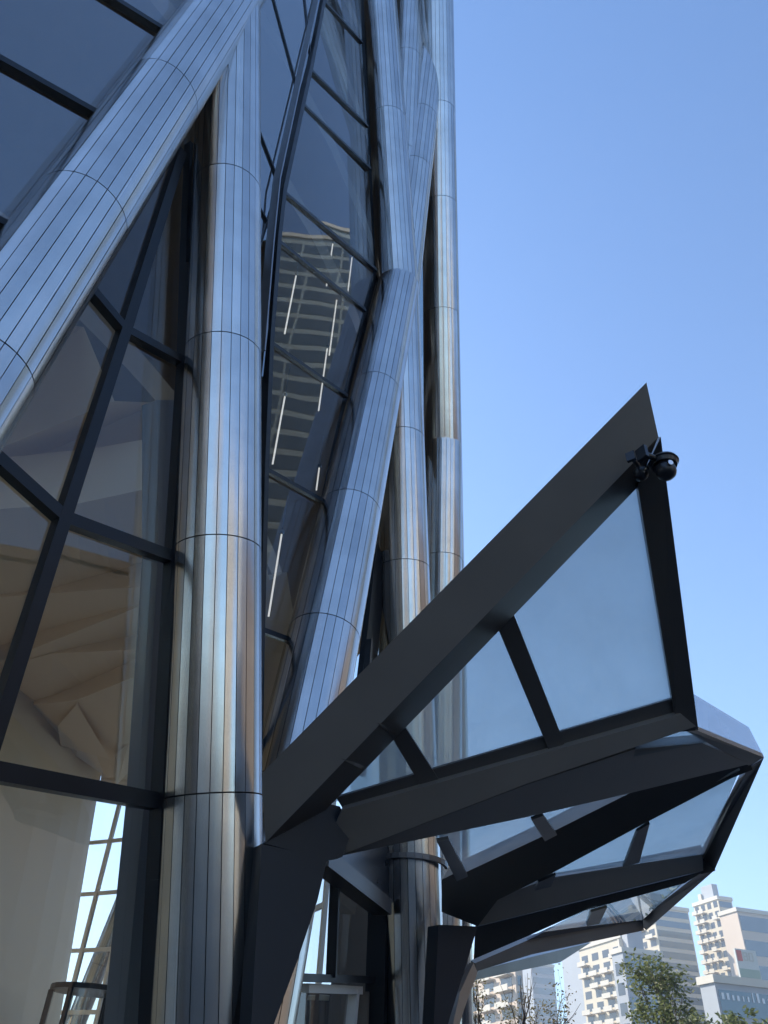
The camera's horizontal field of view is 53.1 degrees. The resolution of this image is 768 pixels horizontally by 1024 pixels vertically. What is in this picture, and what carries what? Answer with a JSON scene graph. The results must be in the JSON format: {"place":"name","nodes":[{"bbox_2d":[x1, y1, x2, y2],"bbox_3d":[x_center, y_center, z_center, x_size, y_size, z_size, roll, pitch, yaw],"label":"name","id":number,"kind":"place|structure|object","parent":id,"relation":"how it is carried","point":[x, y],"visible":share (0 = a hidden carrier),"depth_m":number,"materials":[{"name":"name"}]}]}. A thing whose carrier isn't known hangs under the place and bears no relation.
{"place":"outdoors","nodes":[
{"label":"outdoors","id":0,"kind":"place"},
{"bbox_2d":[60,0,767,1023],"label":"sky","id":1,"kind":"structure","parent":0,"point":[612,155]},
{"bbox_2d":[473,954,525,1023],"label":"apartment block","id":2,"kind":"structure","parent":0,"point":[507,981],"depth_m":165.28,"materials":[{"name":"concrete"}]},
{"bbox_2d":[483,981,493,991],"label":"window","id":3,"kind":"structure","parent":2,"relation":"in","point":[490,985],"depth_m":171.69,"materials":[{"name":"glass"}]},
{"bbox_2d":[484,997,493,1006],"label":"window","id":4,"kind":"structure","parent":2,"relation":"in","point":[491,999],"depth_m":169.84,"materials":[{"name":"glass"}]},
{"bbox_2d":[484,1012,494,1022],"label":"window","id":5,"kind":"structure","parent":2,"relation":"in","point":[492,1016],"depth_m":167.90,"materials":[{"name":"blue glass"}]},
{"bbox_2d":[501,976,511,986],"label":"window","id":6,"kind":"structure","parent":2,"relation":"in","point":[508,980],"depth_m":165.00,"materials":[{"name":"glass"}]},
{"bbox_2d":[501,992,512,1002],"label":"window","id":7,"kind":"structure","parent":2,"relation":"in","point":[509,995],"depth_m":163.31,"materials":[{"name":"glass"}]},
{"bbox_2d":[502,1008,513,1019],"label":"window","id":8,"kind":"structure","parent":2,"relation":"in","point":[510,1014],"depth_m":161.84,"materials":[{"name":"glass"}]},
{"bbox_2d":[522,964,557,1023],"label":"apartment tower","id":9,"kind":"structure","parent":0,"point":[543,977],"depth_m":356.46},
{"bbox_2d":[562,951,585,1023],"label":"apartment tower","id":10,"kind":"structure","parent":0,"point":[573,970],"depth_m":333.14,"materials":[{"name":"white concrete"}]},
{"bbox_2d":[577,935,621,1023],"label":"apartment tower","id":11,"kind":"structure","parent":0,"point":[596,975],"depth_m":209.75,"materials":[{"name":"beige concrete"}]},
{"bbox_2d":[582,955,587,962],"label":"window","id":12,"kind":"structure","parent":11,"relation":"in","point":[585,958],"depth_m":218.26,"materials":[{"name":"glass"}]},
{"bbox_2d":[583,967,588,974],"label":"window","id":13,"kind":"structure","parent":11,"relation":"in","point":[585,970],"depth_m":216.72,"materials":[{"name":"glass"}]},
{"bbox_2d":[584,979,590,987],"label":"window","id":14,"kind":"structure","parent":11,"relation":"in","point":[586,982],"depth_m":214.98,"materials":[{"name":"blue glass"}]},
{"bbox_2d":[585,991,591,999],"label":"window","id":15,"kind":"structure","parent":11,"relation":"in","point":[588,994],"depth_m":213.05,"materials":[{"name":"glass"}]},
{"bbox_2d":[587,1003,592,1011],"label":"window","id":16,"kind":"structure","parent":11,"relation":"in","point":[589,1006],"depth_m":211.24,"materials":[{"name":"glass"}]},
{"bbox_2d":[588,1016,594,1023],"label":"window","id":17,"kind":"structure","parent":11,"relation":"in","point":[591,1019],"depth_m":209.34,"materials":[{"name":"glass"}]},
{"bbox_2d":[592,952,598,960],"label":"window","id":18,"kind":"structure","parent":11,"relation":"in","point":[595,955],"depth_m":214.41,"materials":[{"name":"blue glass"}]},
{"bbox_2d":[593,964,599,971],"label":"window","id":19,"kind":"structure","parent":11,"relation":"in","point":[596,967],"depth_m":212.58,"materials":[{"name":"blue glass"}]},
{"bbox_2d":[594,976,600,984],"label":"window","id":20,"kind":"structure","parent":11,"relation":"in","point":[597,979],"depth_m":210.77,"materials":[{"name":"blue glass"}]},
{"bbox_2d":[596,989,602,997],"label":"window","id":21,"kind":"structure","parent":11,"relation":"in","point":[598,992],"depth_m":209.03,"materials":[{"name":"glass"}]},
{"bbox_2d":[597,1001,603,1009],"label":"window","id":22,"kind":"structure","parent":11,"relation":"in","point":[599,1004],"depth_m":207.15,"materials":[{"name":"blue glass"}]},
{"bbox_2d":[598,1014,605,1022],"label":"window","id":23,"kind":"structure","parent":11,"relation":"in","point":[601,1017],"depth_m":205.19,"materials":[{"name":"glass"}]},
{"bbox_2d":[602,949,608,957],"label":"window","id":24,"kind":"structure","parent":11,"relation":"in","point":[605,953],"depth_m":210.47,"materials":[{"name":"blue glass"}]},
{"bbox_2d":[603,961,609,969],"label":"window","id":25,"kind":"structure","parent":11,"relation":"in","point":[606,964],"depth_m":208.42,"materials":[{"name":"glass"}]},
{"bbox_2d":[605,974,611,981],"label":"window","id":26,"kind":"structure","parent":11,"relation":"in","point":[609,976],"depth_m":206.70,"materials":[{"name":"glass"}]},
{"bbox_2d":[606,986,613,993],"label":"window","id":27,"kind":"structure","parent":11,"relation":"in","point":[609,989],"depth_m":204.84,"materials":[{"name":"blue glass"}]},
{"bbox_2d":[608,999,614,1006],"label":"window","id":28,"kind":"structure","parent":11,"relation":"in","point":[610,1002],"depth_m":203.20,"materials":[{"name":"blue glass"}]},
{"bbox_2d":[609,1012,616,1020],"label":"window","id":29,"kind":"structure","parent":11,"relation":"in","point":[613,1015],"depth_m":201.22,"materials":[{"name":"blue glass"}]},
{"bbox_2d":[609,931,667,1023],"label":"office block","id":30,"kind":"structure","parent":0,"point":[628,943],"depth_m":181.97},
{"bbox_2d":[615,963,622,975],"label":"window","id":31,"kind":"structure","parent":30,"relation":"in","point":[617,967],"depth_m":182.50,"materials":[{"name":"glass"}]},
{"bbox_2d":[617,982,625,995],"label":"window","id":32,"kind":"structure","parent":30,"relation":"in","point":[621,988],"depth_m":179.71,"materials":[{"name":"glass"}]},
{"bbox_2d":[620,1002,627,1015],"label":"window","id":33,"kind":"structure","parent":30,"relation":"in","point":[623,1007],"depth_m":177.36,"materials":[{"name":"glass"}]},
{"bbox_2d":[628,893,705,1023],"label":"apartment tower","id":34,"kind":"structure","parent":0,"point":[669,933],"depth_m":238.46,"materials":[{"name":"grey concrete"}]},
{"bbox_2d":[649,929,654,935],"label":"window","id":35,"kind":"structure","parent":34,"relation":"in","point":[652,931],"depth_m":240.36,"materials":[{"name":"glass"}]},
{"bbox_2d":[650,939,656,946],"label":"window","id":36,"kind":"structure","parent":34,"relation":"in","point":[653,942],"depth_m":238.66,"materials":[{"name":"blue glass"}]},
{"bbox_2d":[692,884,732,975],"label":"apartment tower","id":37,"kind":"structure","parent":0,"point":[709,904],"depth_m":255.11,"materials":[{"name":"beige concrete"}]},
{"bbox_2d":[696,974,767,1023],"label":"office building","id":38,"kind":"structure","parent":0,"point":[720,994],"depth_m":121.36,"materials":[{"name":"white concrete"}]},
{"bbox_2d":[733,948,761,979],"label":"billboard","id":39,"kind":"object","parent":38,"relation":"on","point":[747,965],"visible":0.88,"depth_m":153.19},
{"bbox_2d":[717,907,767,979],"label":"office block","id":40,"kind":"structure","parent":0,"point":[745,928],"depth_m":224.93,"materials":[{"name":"tile"}]},
{"label":"plaza paving","id":41,"kind":"structure","parent":0,"visible":0},
{"bbox_2d":[0,0,473,1023],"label":"office tower","id":42,"kind":"structure","parent":41,"relation":"on","point":[184,184],"depth_m":12.89,"materials":[{"name":"silver metal"}]},
{"bbox_2d":[39,982,106,1023],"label":"glass vestibule","id":43,"kind":"object","parent":42,"relation":"on","point":[83,989],"visible":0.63,"depth_m":16.67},
{"bbox_2d":[261,242,265,376],"bbox_3d":[-2.249,-3.596,13.018,1.353,4.600,0.347,-29,-49,33],"label":"window pane","id":44,"kind":"structure","parent":42,"relation":"in","point":[264,243],"depth_m":13.39,"materials":[{"name":"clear glass"}]},
{"bbox_2d":[268,495,287,616],"bbox_3d":[-1.824,0.698,13.309,0.079,2.580,0.079,3,-39,0],"label":"pendant lamp","id":45,"kind":"object","parent":42,"relation":"hanging from","point":[281,533],"visible":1,"depth_m":13.14,"materials":[{"name":"white"}]},
{"bbox_2d":[272,366,290,464],"bbox_3d":[-1.930,-1.887,14.531,0.079,2.660,0.079,3,-39,0],"label":"pendant lamp","id":46,"kind":"object","parent":42,"relation":"hanging from","point":[284,395],"visible":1,"depth_m":14.35,"materials":[{"name":"white"}]},
{"bbox_2d":[284,252,300,333],"bbox_3d":[-1.922,-4.674,16.234,0.079,2.880,0.079,3,-39,0],"label":"pendant lamp","id":47,"kind":"object","parent":42,"relation":"hanging from","point":[295,274],"visible":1,"depth_m":16.04,"materials":[{"name":"white"}]},
{"bbox_2d":[296,993,329,1023],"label":"inner lobby door","id":48,"kind":"structure","parent":42,"relation":"in","point":[316,1011],"depth_m":13.80,"materials":[{"name":"glass"}]},
{"bbox_2d":[316,440,322,490],"bbox_3d":[-1.327,-1.022,15.898,0.079,1.500,0.079,3,-39,0],"label":"pendant lamp","id":49,"kind":"object","parent":42,"relation":"hanging from","point":[319,466],"visible":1,"depth_m":15.76,"materials":[{"name":"white"}]},
{"bbox_2d":[318,324,330,410],"bbox_3d":[-1.320,-3.282,17.166,0.079,2.940,0.079,3,-39,0],"label":"pendant lamp","id":50,"kind":"object","parent":42,"relation":"hanging from","point":[327,348],"visible":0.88,"depth_m":17.05,"materials":[{"name":"white"}]},
{"bbox_2d":[326,225,335,285],"bbox_3d":[-1.305,-6.393,19.021,0.079,2.680,0.079,3,-39,0],"label":"pendant lamp","id":51,"kind":"object","parent":42,"relation":"hanging from","point":[332,243],"visible":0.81,"depth_m":19.27,"materials":[{"name":"white"}]},
{"bbox_2d":[329,300,336,355],"bbox_3d":[-1.183,-4.742,18.440,0.079,3.020,0.079,3,-39,0],"label":"pendant lamp","id":52,"kind":"object","parent":42,"relation":"hanging from","point":[332,328],"visible":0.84,"depth_m":18.10,"materials":[{"name":"white"}]},
{"bbox_2d":[348,244,353,291],"bbox_3d":[-0.884,-6.484,20.415,0.079,2.780,0.079,3,-39,0],"label":"pendant lamp","id":53,"kind":"object","parent":42,"relation":"hanging from","point":[352,256],"visible":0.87,"depth_m":20.36,"materials":[{"name":"white"}]},
{"bbox_2d":[239,383,763,1023],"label":"entrance canopy","id":54,"kind":"object","parent":42,"relation":"attached to","point":[611,777],"visible":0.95,"depth_m":7.63,"materials":[{"name":"black metal"}]},
{"bbox_2d":[625,450,648,480],"bbox_3d":[2.284,-0.404,6.881,0.147,0.168,0.289,-18,-43,24],"label":"security camera","id":55,"kind":"object","parent":54,"relation":"attached to","point":[640,473],"visible":0.99,"depth_m":6.87,"materials":[{"name":"black plastic"}]},
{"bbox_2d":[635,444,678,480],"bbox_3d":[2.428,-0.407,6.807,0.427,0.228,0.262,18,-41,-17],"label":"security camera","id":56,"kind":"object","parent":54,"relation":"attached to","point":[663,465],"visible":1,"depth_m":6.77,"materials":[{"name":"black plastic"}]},
{"bbox_2d":[473,978,534,1023],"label":"bare tree","id":57,"kind":"object","parent":41,"relation":"on","point":[478,1017],"visible":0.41,"depth_m":32.17,"materials":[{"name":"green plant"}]},
{"bbox_2d":[493,963,576,1023],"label":"bare tree","id":58,"kind":"object","parent":41,"relation":"on","point":[551,1016],"visible":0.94,"depth_m":34.09,"materials":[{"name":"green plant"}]},
{"bbox_2d":[499,968,580,1023],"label":"bare tree","id":59,"kind":"object","parent":41,"relation":"on","point":[524,1014],"visible":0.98,"depth_m":28.99,"materials":[{"name":"brown plant"}]},
{"bbox_2d":[615,947,698,1023],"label":"leafy tree","id":60,"kind":"object","parent":41,"relation":"on","point":[665,984],"visible":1,"depth_m":37.88,"materials":[{"name":"green plant"}]},
{"bbox_2d":[656,1007,747,1023],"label":"leafy tree","id":61,"kind":"object","parent":41,"relation":"on","point":[693,1019],"visible":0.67,"depth_m":52.42,"materials":[{"name":"green plant"}]},
{"bbox_2d":[725,1004,767,1023],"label":"leafy tree","id":62,"kind":"object","parent":41,"relation":"on","point":[752,1013],"visible":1,"depth_m":46.19,"materials":[{"name":"green plant"}]}
]}

